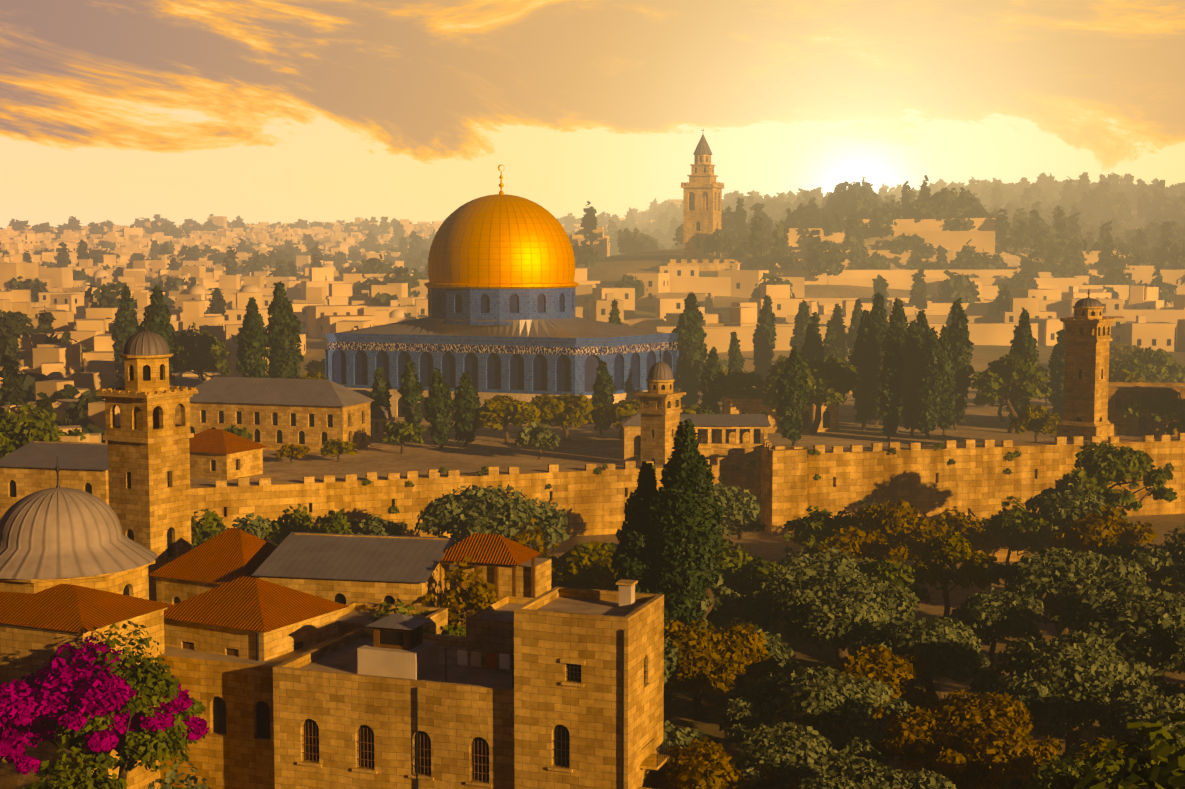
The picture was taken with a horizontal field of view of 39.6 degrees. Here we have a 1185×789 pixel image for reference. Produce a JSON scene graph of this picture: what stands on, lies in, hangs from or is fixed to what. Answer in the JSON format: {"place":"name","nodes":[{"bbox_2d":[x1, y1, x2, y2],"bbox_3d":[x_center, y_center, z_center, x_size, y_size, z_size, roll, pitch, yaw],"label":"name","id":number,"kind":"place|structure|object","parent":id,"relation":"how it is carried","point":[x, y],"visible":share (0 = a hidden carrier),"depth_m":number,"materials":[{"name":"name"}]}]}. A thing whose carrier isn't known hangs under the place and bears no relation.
{"place":"outdoors","nodes":[
{"label":"outdoors","id":0,"kind":"place"},
{"bbox_2d":[175,377,374,452],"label":"long building","id":1,"kind":"structure","parent":0,"point":[313,415],"depth_m":214.78,"materials":[{"name":"stone"}]},
{"bbox_2d":[440,533,550,633],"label":"tiled pavilion","id":2,"kind":"structure","parent":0,"point":[509,567],"depth_m":123.72,"materials":[{"name":"orange stone"}]},
{"bbox_2d":[0,0,1184,228],"label":"sky","id":3,"kind":"structure","parent":0,"point":[120,112],"materials":[{"name":"orange"}]},
{"bbox_2d":[74,210,1184,787],"bbox_3d":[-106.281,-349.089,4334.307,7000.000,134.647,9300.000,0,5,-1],"label":"terrain","id":4,"kind":"structure","parent":0,"point":[678,708],"depth_m":185.20,"materials":[{"name":"brown soil"}]},
{"bbox_2d":[0,403,85,458],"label":"tree","id":5,"kind":"object","parent":4,"relation":"on","point":[26,430],"visible":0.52,"depth_m":196.03,"materials":[{"name":"green plant"}]},
{"bbox_2d":[0,441,108,519],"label":"quarter house","id":6,"kind":"structure","parent":4,"relation":"on","point":[28,469],"depth_m":158.59,"materials":[{"name":"stone"}]},
{"bbox_2d":[22,737,127,788],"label":"bush","id":7,"kind":"object","parent":4,"relation":"on","point":[81,780],"visible":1,"depth_m":70.78,"materials":[{"name":"green plant"}]},
{"bbox_2d":[0,457,169,606],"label":"domed hall","id":8,"kind":"structure","parent":4,"relation":"on","point":[52,537],"depth_m":96.91,"materials":[{"name":"stone"}]},
{"bbox_2d":[0,584,171,788],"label":"quarter house","id":9,"kind":"structure","parent":4,"relation":"on","point":[37,629],"depth_m":92.99,"materials":[{"name":"tile"}]},
{"bbox_2d":[0,637,208,777],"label":"bougainvillea","id":10,"kind":"object","parent":4,"relation":"on","point":[46,694],"visible":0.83,"depth_m":86.27,"materials":[{"name":"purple plant"}]},
{"bbox_2d":[111,285,138,373],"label":"cypress","id":11,"kind":"object","parent":4,"relation":"on","point":[126,323],"visible":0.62,"depth_m":288.80,"materials":[{"name":"green plant"}]},
{"bbox_2d":[50,620,205,788],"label":"foliage","id":12,"kind":"object","parent":4,"relation":"on","point":[154,678],"visible":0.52,"depth_m":86.67,"materials":[{"name":"green plant"}]},
{"bbox_2d":[96,307,197,600],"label":"minaret","id":13,"kind":"object","parent":4,"relation":"on","point":[149,472],"visible":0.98,"depth_m":130.90,"materials":[{"name":"stone"}]},
{"bbox_2d":[136,285,177,381],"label":"cypress","id":14,"kind":"object","parent":4,"relation":"on","point":[158,316],"visible":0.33,"depth_m":258.62,"materials":[{"name":"green plant"}]},
{"bbox_2d":[172,322,230,380],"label":"tree","id":15,"kind":"object","parent":4,"relation":"on","point":[190,355],"visible":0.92,"depth_m":269.21,"materials":[{"name":"green plant"}]},
{"bbox_2d":[191,509,225,548],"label":"tree","id":16,"kind":"object","parent":4,"relation":"on","point":[209,529],"visible":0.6,"depth_m":160.17,"materials":[{"name":"green plant"}]},
{"bbox_2d":[148,528,276,604],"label":"tile house","id":17,"kind":"structure","parent":4,"relation":"on","point":[227,555],"depth_m":126.32,"materials":[{"name":"stone"}]},
{"bbox_2d":[164,576,348,660],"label":"tile house","id":18,"kind":"structure","parent":4,"relation":"on","point":[256,619],"depth_m":97.77,"materials":[{"name":"tile"}]},
{"bbox_2d":[264,503,326,546],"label":"tree","id":19,"kind":"object","parent":4,"relation":"on","point":[282,529],"visible":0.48,"depth_m":162.33,"materials":[{"name":"green plant"}]},
{"bbox_2d":[252,532,454,607],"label":"building","id":20,"kind":"structure","parent":4,"relation":"on","point":[344,569],"depth_m":121.66,"materials":[{"name":"lead"}]},
{"bbox_2d":[338,601,447,636],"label":"quarter house","id":21,"kind":"structure","parent":4,"relation":"on","point":[354,615],"depth_m":109.13,"materials":[{"name":"stone"}]},
{"bbox_2d":[420,555,497,629],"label":"autumn tree","id":22,"kind":"object","parent":4,"relation":"on","point":[478,595],"visible":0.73,"depth_m":117.93,"materials":[{"name":"yellow plant"}]},
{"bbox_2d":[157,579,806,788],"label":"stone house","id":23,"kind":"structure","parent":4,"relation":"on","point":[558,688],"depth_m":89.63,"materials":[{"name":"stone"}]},
{"bbox_2d":[414,484,569,548],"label":"olive tree","id":24,"kind":"object","parent":4,"relation":"on","point":[462,515],"visible":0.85,"depth_m":158.58,"materials":[{"name":"green plant"}]},
{"bbox_2d":[543,541,618,588],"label":"tree","id":25,"kind":"object","parent":4,"relation":"on","point":[582,569],"visible":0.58,"depth_m":141.78,"materials":[{"name":"green plant"}]},
{"bbox_2d":[0,199,1184,442],"bbox_3d":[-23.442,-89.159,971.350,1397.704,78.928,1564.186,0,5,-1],"label":"city buildings","id":26,"kind":"structure","parent":4,"relation":"on","point":[324,297],"depth_m":411.87,"materials":[{"name":"stone"}]},
{"bbox_2d":[0,172,1184,442],"bbox_3d":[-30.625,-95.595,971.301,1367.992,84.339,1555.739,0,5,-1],"label":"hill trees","id":27,"kind":"object","parent":4,"relation":"on","point":[1066,224],"visible":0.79,"depth_m":481.94,"materials":[{"name":"green plant"}]},
{"bbox_2d":[610,461,665,592],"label":"cypress","id":28,"kind":"object","parent":4,"relation":"on","point":[633,556],"visible":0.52,"depth_m":128.59,"materials":[{"name":"green plant"}]},
{"bbox_2d":[190,388,1177,484],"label":"ground","id":29,"kind":"structure","parent":4,"relation":"on","point":[581,448],"depth_m":218.36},
{"bbox_2d":[189,429,266,479],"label":"red roof house","id":30,"kind":"structure","parent":29,"relation":"on","point":[219,454],"depth_m":188.15,"materials":[{"name":"stone"}]},
{"bbox_2d":[235,297,269,377],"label":"cypress","id":31,"kind":"object","parent":29,"relation":"on","point":[252,337],"visible":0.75,"depth_m":247.48,"materials":[{"name":"green plant"}]},
{"bbox_2d":[264,281,303,378],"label":"cypress","id":32,"kind":"object","parent":29,"relation":"on","point":[283,329],"visible":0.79,"depth_m":251.92,"materials":[{"name":"green plant"}]},
{"bbox_2d":[397,359,424,425],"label":"cypress","id":33,"kind":"object","parent":29,"relation":"on","point":[411,389],"visible":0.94,"depth_m":226.83,"materials":[{"name":"green plant"}]},
{"bbox_2d":[424,368,453,448],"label":"cypress","id":34,"kind":"object","parent":29,"relation":"on","point":[437,402],"visible":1,"depth_m":214.37,"materials":[{"name":"green plant"}]},
{"bbox_2d":[452,372,480,446],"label":"cypress","id":35,"kind":"object","parent":29,"relation":"on","point":[466,407],"visible":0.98,"depth_m":216.15,"materials":[{"name":"green plant"}]},
{"bbox_2d":[325,282,678,423],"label":"dome of the rock","id":36,"kind":"structure","parent":29,"relation":"on","point":[519,342],"depth_m":250.83,"materials":[{"name":"blue tile"}]},
{"bbox_2d":[428,164,574,283],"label":"golden dome","id":37,"kind":"structure","parent":36,"relation":"on","point":[501,237],"depth_m":249.54,"materials":[{"name":"gold metal"}]},
{"bbox_2d":[476,394,543,442],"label":"tree","id":38,"kind":"object","parent":29,"relation":"on","point":[496,412],"visible":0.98,"depth_m":220.41,"materials":[{"name":"green plant"}]},
{"bbox_2d":[514,421,560,459],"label":"tree","id":39,"kind":"object","parent":29,"relation":"on","point":[535,433],"visible":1,"depth_m":203.41,"materials":[{"name":"green plant"}]},
{"bbox_2d":[530,392,608,440],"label":"tree","id":40,"kind":"object","parent":29,"relation":"on","point":[575,411],"visible":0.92,"depth_m":221.71,"materials":[{"name":"green plant"}]},
{"bbox_2d":[589,360,617,434],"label":"cypress","id":41,"kind":"object","parent":29,"relation":"on","point":[604,388],"visible":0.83,"depth_m":230.61,"materials":[{"name":"green plant"}]},
{"bbox_2d":[620,413,684,459],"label":"building","id":42,"kind":"structure","parent":29,"relation":"on","point":[631,425],"depth_m":204.12,"materials":[{"name":"stone"}]},
{"bbox_2d":[634,348,685,464],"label":"minaret","id":43,"kind":"object","parent":29,"relation":"on","point":[659,411],"visible":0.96,"depth_m":195.43,"materials":[{"name":"stone"}]},
{"bbox_2d":[671,291,707,407],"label":"cypress","id":44,"kind":"object","parent":29,"relation":"on","point":[692,335],"visible":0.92,"depth_m":260.95,"materials":[{"name":"green plant"}]},
{"bbox_2d":[696,347,726,413],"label":"cypress","id":45,"kind":"object","parent":29,"relation":"on","point":[709,376],"visible":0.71,"depth_m":240.13,"materials":[{"name":"green plant"}]},
{"bbox_2d":[680,414,770,443],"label":"arcaded building","id":46,"kind":"structure","parent":29,"relation":"on","point":[731,428],"depth_m":209.27,"materials":[{"name":"stone"}]},
{"bbox_2d":[710,366,764,398],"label":"tree","id":47,"kind":"object","parent":29,"relation":"on","point":[741,381],"visible":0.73,"depth_m":238.93,"materials":[{"name":"green plant"}]},
{"bbox_2d":[752,295,776,387],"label":"cypress","id":48,"kind":"object","parent":29,"relation":"on","point":[764,339],"visible":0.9,"depth_m":284.44,"materials":[{"name":"green plant"}]},
{"bbox_2d":[722,396,838,432],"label":"building","id":49,"kind":"structure","parent":29,"relation":"on","point":[829,422],"depth_m":235.54,"materials":[{"name":"stone"}]},
{"bbox_2d":[775,346,809,445],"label":"cypress","id":50,"kind":"object","parent":29,"relation":"on","point":[791,394],"visible":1,"depth_m":216.10,"materials":[{"name":"green plant"}]},
{"bbox_2d":[759,355,873,433],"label":"tree","id":51,"kind":"object","parent":29,"relation":"on","point":[835,380],"visible":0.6,"depth_m":230.13,"materials":[{"name":"green plant"}]},
{"bbox_2d":[848,309,881,430],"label":"cypress","id":52,"kind":"object","parent":29,"relation":"on","point":[865,358],"visible":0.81,"depth_m":236.15,"materials":[{"name":"green plant"}]},
{"bbox_2d":[870,292,889,426],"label":"cypress","id":53,"kind":"object","parent":29,"relation":"on","point":[879,323],"visible":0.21,"depth_m":240.65,"materials":[{"name":"green plant"}]},
{"bbox_2d":[878,330,903,441],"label":"cypress","id":54,"kind":"object","parent":29,"relation":"on","point":[890,378],"visible":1,"depth_m":222.68,"materials":[{"name":"green plant"}]},
{"bbox_2d":[881,298,908,432],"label":"cypress","id":55,"kind":"object","parent":29,"relation":"on","point":[897,318],"visible":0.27,"depth_m":232.97,"materials":[{"name":"green plant"}]},
{"bbox_2d":[900,319,922,436],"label":"cypress","id":56,"kind":"object","parent":29,"relation":"on","point":[911,349],"visible":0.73,"depth_m":228.78,"materials":[{"name":"green plant"}]},
{"bbox_2d":[912,327,950,438],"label":"cypress","id":57,"kind":"object","parent":29,"relation":"on","point":[931,370],"visible":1,"depth_m":225.48,"materials":[{"name":"green plant"}]},
{"bbox_2d":[936,325,956,434],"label":"cypress","id":58,"kind":"object","parent":29,"relation":"on","point":[946,412],"visible":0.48,"depth_m":230.13,"materials":[{"name":"green plant"}]},
{"bbox_2d":[947,297,974,429],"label":"cypress","id":59,"kind":"object","parent":29,"relation":"on","point":[961,342],"visible":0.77,"depth_m":236.11,"materials":[{"name":"green plant"}]},
{"bbox_2d":[969,351,1051,432],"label":"tree","id":60,"kind":"object","parent":29,"relation":"on","point":[1003,374],"visible":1,"depth_m":231.69,"materials":[{"name":"green plant"}]},
{"bbox_2d":[1005,308,1038,419],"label":"cypress","id":61,"kind":"object","parent":29,"relation":"on","point":[1024,341],"visible":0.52,"depth_m":237.41,"materials":[{"name":"green plant"}]},
{"bbox_2d":[1010,404,1061,441],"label":"tree","id":62,"kind":"object","parent":29,"relation":"on","point":[1030,418],"visible":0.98,"depth_m":217.04,"materials":[{"name":"green plant"}]},
{"bbox_2d":[1045,329,1064,420],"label":"cypress","id":63,"kind":"object","parent":29,"relation":"on","point":[1056,365],"visible":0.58,"depth_m":247.82,"materials":[{"name":"green plant"}]},
{"bbox_2d":[1107,382,1184,435],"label":"range building","id":64,"kind":"structure","parent":29,"relation":"on","point":[1119,395],"depth_m":230.82,"materials":[{"name":"stone"}]},
{"bbox_2d":[1125,346,1184,382],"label":"tree","id":65,"kind":"object","parent":29,"relation":"on","point":[1160,362],"visible":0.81,"depth_m":294.11,"materials":[{"name":"green plant"}]},
{"bbox_2d":[1149,390,1184,436],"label":"tree","id":66,"kind":"object","parent":29,"relation":"on","point":[1170,406],"visible":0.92,"depth_m":227.50,"materials":[{"name":"green plant"}]},
{"bbox_2d":[645,418,725,635],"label":"cypress","id":67,"kind":"object","parent":4,"relation":"on","point":[687,513],"visible":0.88,"depth_m":126.74,"materials":[{"name":"green plant"}]},
{"bbox_2d":[190,433,1184,544],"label":"city wall","id":68,"kind":"structure","parent":4,"relation":"on","point":[930,481],"depth_m":189.18,"materials":[{"name":"stone"}]},
{"bbox_2d":[363,443,1174,530],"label":"caper bushes","id":69,"kind":"object","parent":68,"relation":"on","point":[1012,455],"depth_m":188.89,"materials":[{"name":"green plant"}]},
{"bbox_2d":[646,566,760,629],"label":"olive tree","id":70,"kind":"object","parent":4,"relation":"on","point":[731,598],"visible":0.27,"depth_m":128.86,"materials":[{"name":"green plant"}]},
{"bbox_2d":[652,737,779,788],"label":"autumn tree","id":71,"kind":"object","parent":4,"relation":"on","point":[692,765],"visible":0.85,"depth_m":87.53,"materials":[{"name":"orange plant"}]},
{"bbox_2d":[664,620,774,719],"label":"autumn tree","id":72,"kind":"object","parent":4,"relation":"on","point":[721,661],"visible":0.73,"depth_m":111.81,"materials":[{"name":"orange plant"}]},
{"bbox_2d":[698,443,763,461],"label":"wall","id":73,"kind":"structure","parent":4,"relation":"on","point":[711,452],"depth_m":194.59,"materials":[{"name":"stone"}]},
{"bbox_2d":[699,481,766,538],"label":"olive tree","id":74,"kind":"object","parent":4,"relation":"on","point":[734,503],"visible":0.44,"depth_m":165.41,"materials":[{"name":"green plant"}]},
{"bbox_2d":[712,538,764,583],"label":"tree","id":75,"kind":"object","parent":4,"relation":"on","point":[741,561],"visible":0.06,"depth_m":143.61,"materials":[{"name":"green plant"}]},
{"bbox_2d":[714,621,800,690],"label":"olive tree","id":76,"kind":"object","parent":4,"relation":"on","point":[780,652],"visible":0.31,"depth_m":118.41,"materials":[{"name":"green plant"}]},
{"bbox_2d":[707,722,889,788],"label":"olive tree","id":77,"kind":"object","parent":4,"relation":"on","point":[789,756],"visible":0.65,"depth_m":90.94,"materials":[{"name":"green plant"}]},
{"bbox_2d":[716,666,912,755],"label":"olive tree","id":78,"kind":"object","parent":4,"relation":"on","point":[832,705],"visible":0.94,"depth_m":100.84,"materials":[{"name":"green plant"}]},
{"bbox_2d":[782,505,855,554],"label":"tree","id":79,"kind":"object","parent":4,"relation":"on","point":[812,528],"visible":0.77,"depth_m":159.41,"materials":[{"name":"green plant"}]},
{"bbox_2d":[745,566,919,669],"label":"olive tree","id":80,"kind":"object","parent":4,"relation":"on","point":[840,609],"visible":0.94,"depth_m":124.55,"materials":[{"name":"green plant"}]},
{"bbox_2d":[776,546,888,580],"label":"olive tree","id":81,"kind":"object","parent":4,"relation":"on","point":[815,563],"visible":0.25,"depth_m":139.77,"materials":[{"name":"green plant"}]},
{"bbox_2d":[803,527,890,566],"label":"tree","id":82,"kind":"object","parent":4,"relation":"on","point":[859,544],"visible":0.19,"depth_m":146.71,"materials":[{"name":"green plant"}]},
{"bbox_2d":[796,756,955,788],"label":"olive tree","id":83,"kind":"object","parent":4,"relation":"on","point":[859,774],"visible":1,"depth_m":83.76,"materials":[{"name":"green plant"}]},
{"bbox_2d":[814,644,938,736],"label":"tree","id":84,"kind":"object","parent":4,"relation":"on","point":[882,663],"visible":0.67,"depth_m":108.26,"materials":[{"name":"green plant"}]},
{"bbox_2d":[841,499,949,564],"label":"tree","id":85,"kind":"object","parent":4,"relation":"on","point":[900,528],"visible":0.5,"depth_m":155.02,"materials":[{"name":"green plant"}]},
{"bbox_2d":[863,559,930,614],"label":"tree","id":86,"kind":"object","parent":4,"relation":"on","point":[896,574],"visible":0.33,"depth_m":137.87,"materials":[{"name":"green plant"}]},
{"bbox_2d":[850,614,996,699],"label":"olive tree","id":87,"kind":"object","parent":4,"relation":"on","point":[951,649],"visible":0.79,"depth_m":114.66,"materials":[{"name":"green plant"}]},
{"bbox_2d":[908,532,1000,622],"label":"autumn tree","id":88,"kind":"object","parent":4,"relation":"on","point":[941,551],"visible":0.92,"depth_m":140.59,"materials":[{"name":"green plant"}]},
{"bbox_2d":[916,506,1003,577],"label":"tree","id":89,"kind":"object","parent":4,"relation":"on","point":[976,534],"visible":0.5,"depth_m":160.68,"materials":[{"name":"green plant"}]},
{"bbox_2d":[874,689,1061,788],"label":"autumn tree","id":90,"kind":"object","parent":4,"relation":"on","point":[971,741],"visible":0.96,"depth_m":90.80,"materials":[{"name":"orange plant"}]},
{"bbox_2d":[940,526,1031,783],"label":"park paths","id":91,"kind":"structure","parent":4,"relation":"on","point":[948,685],"depth_m":124.68,"materials":[{"name":"brown soil"}]},
{"bbox_2d":[940,587,1050,668],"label":"olive tree","id":92,"kind":"object","parent":4,"relation":"on","point":[985,616],"visible":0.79,"depth_m":125.13,"materials":[{"name":"green plant"}]},
{"bbox_2d":[981,496,1053,566],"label":"tree","id":93,"kind":"object","parent":4,"relation":"on","point":[1013,523],"visible":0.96,"depth_m":161.14,"materials":[{"name":"green plant"}]},
{"bbox_2d":[999,750,1132,788],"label":"tree","id":94,"kind":"object","parent":4,"relation":"on","point":[1043,773],"visible":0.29,"depth_m":82.27,"materials":[{"name":"green plant"}]},
{"bbox_2d":[983,547,1165,636],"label":"olive tree","id":95,"kind":"object","parent":4,"relation":"on","point":[1071,588],"visible":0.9,"depth_m":129.49,"materials":[{"name":"green plant"}]},
{"bbox_2d":[1024,483,1133,549],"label":"olive tree","id":96,"kind":"object","parent":4,"relation":"on","point":[1064,506],"visible":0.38,"depth_m":161.33,"materials":[{"name":"green plant"}]},
{"bbox_2d":[976,630,1184,750],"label":"olive tree","id":97,"kind":"object","parent":4,"relation":"on","point":[1074,682],"visible":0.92,"depth_m":102.42,"materials":[{"name":"green plant"}]},
{"bbox_2d":[1056,290,1115,440],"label":"minaret","id":98,"kind":"object","parent":4,"relation":"on","point":[1087,339],"visible":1,"depth_m":204.20,"materials":[{"name":"stone"}]},
{"bbox_2d":[1047,504,1157,554],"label":"autumn tree","id":99,"kind":"object","parent":4,"relation":"on","point":[1086,532],"visible":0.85,"depth_m":150.75,"materials":[{"name":"green plant"}]},
{"bbox_2d":[1023,712,1184,788],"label":"tree","id":100,"kind":"object","parent":4,"relation":"on","point":[1162,766],"visible":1,"depth_m":47.60,"materials":[{"name":"green plant"}]},
{"bbox_2d":[1040,441,1176,511],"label":"tree","id":101,"kind":"object","parent":4,"relation":"on","point":[1101,465],"visible":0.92,"depth_m":172.62,"materials":[{"name":"green plant"}]},
{"bbox_2d":[1068,689,1184,756],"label":"olive tree","id":102,"kind":"object","parent":4,"relation":"on","point":[1120,715],"visible":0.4,"depth_m":94.75,"materials":[{"name":"green plant"}]},
{"bbox_2d":[1076,586,1184,699],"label":"olive tree","id":103,"kind":"object","parent":4,"relation":"on","point":[1150,636],"visible":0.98,"depth_m":114.47,"materials":[{"name":"green plant"}]},
{"bbox_2d":[1127,524,1184,606],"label":"olive tree","id":104,"kind":"object","parent":4,"relation":"on","point":[1167,559],"visible":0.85,"depth_m":138.09,"materials":[{"name":"green plant"}]},
{"bbox_2d":[681,130,723,262],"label":"bell tower","id":105,"kind":"structure","parent":0,"point":[702,199],"depth_m":449.68,"materials":[{"name":"stone"}]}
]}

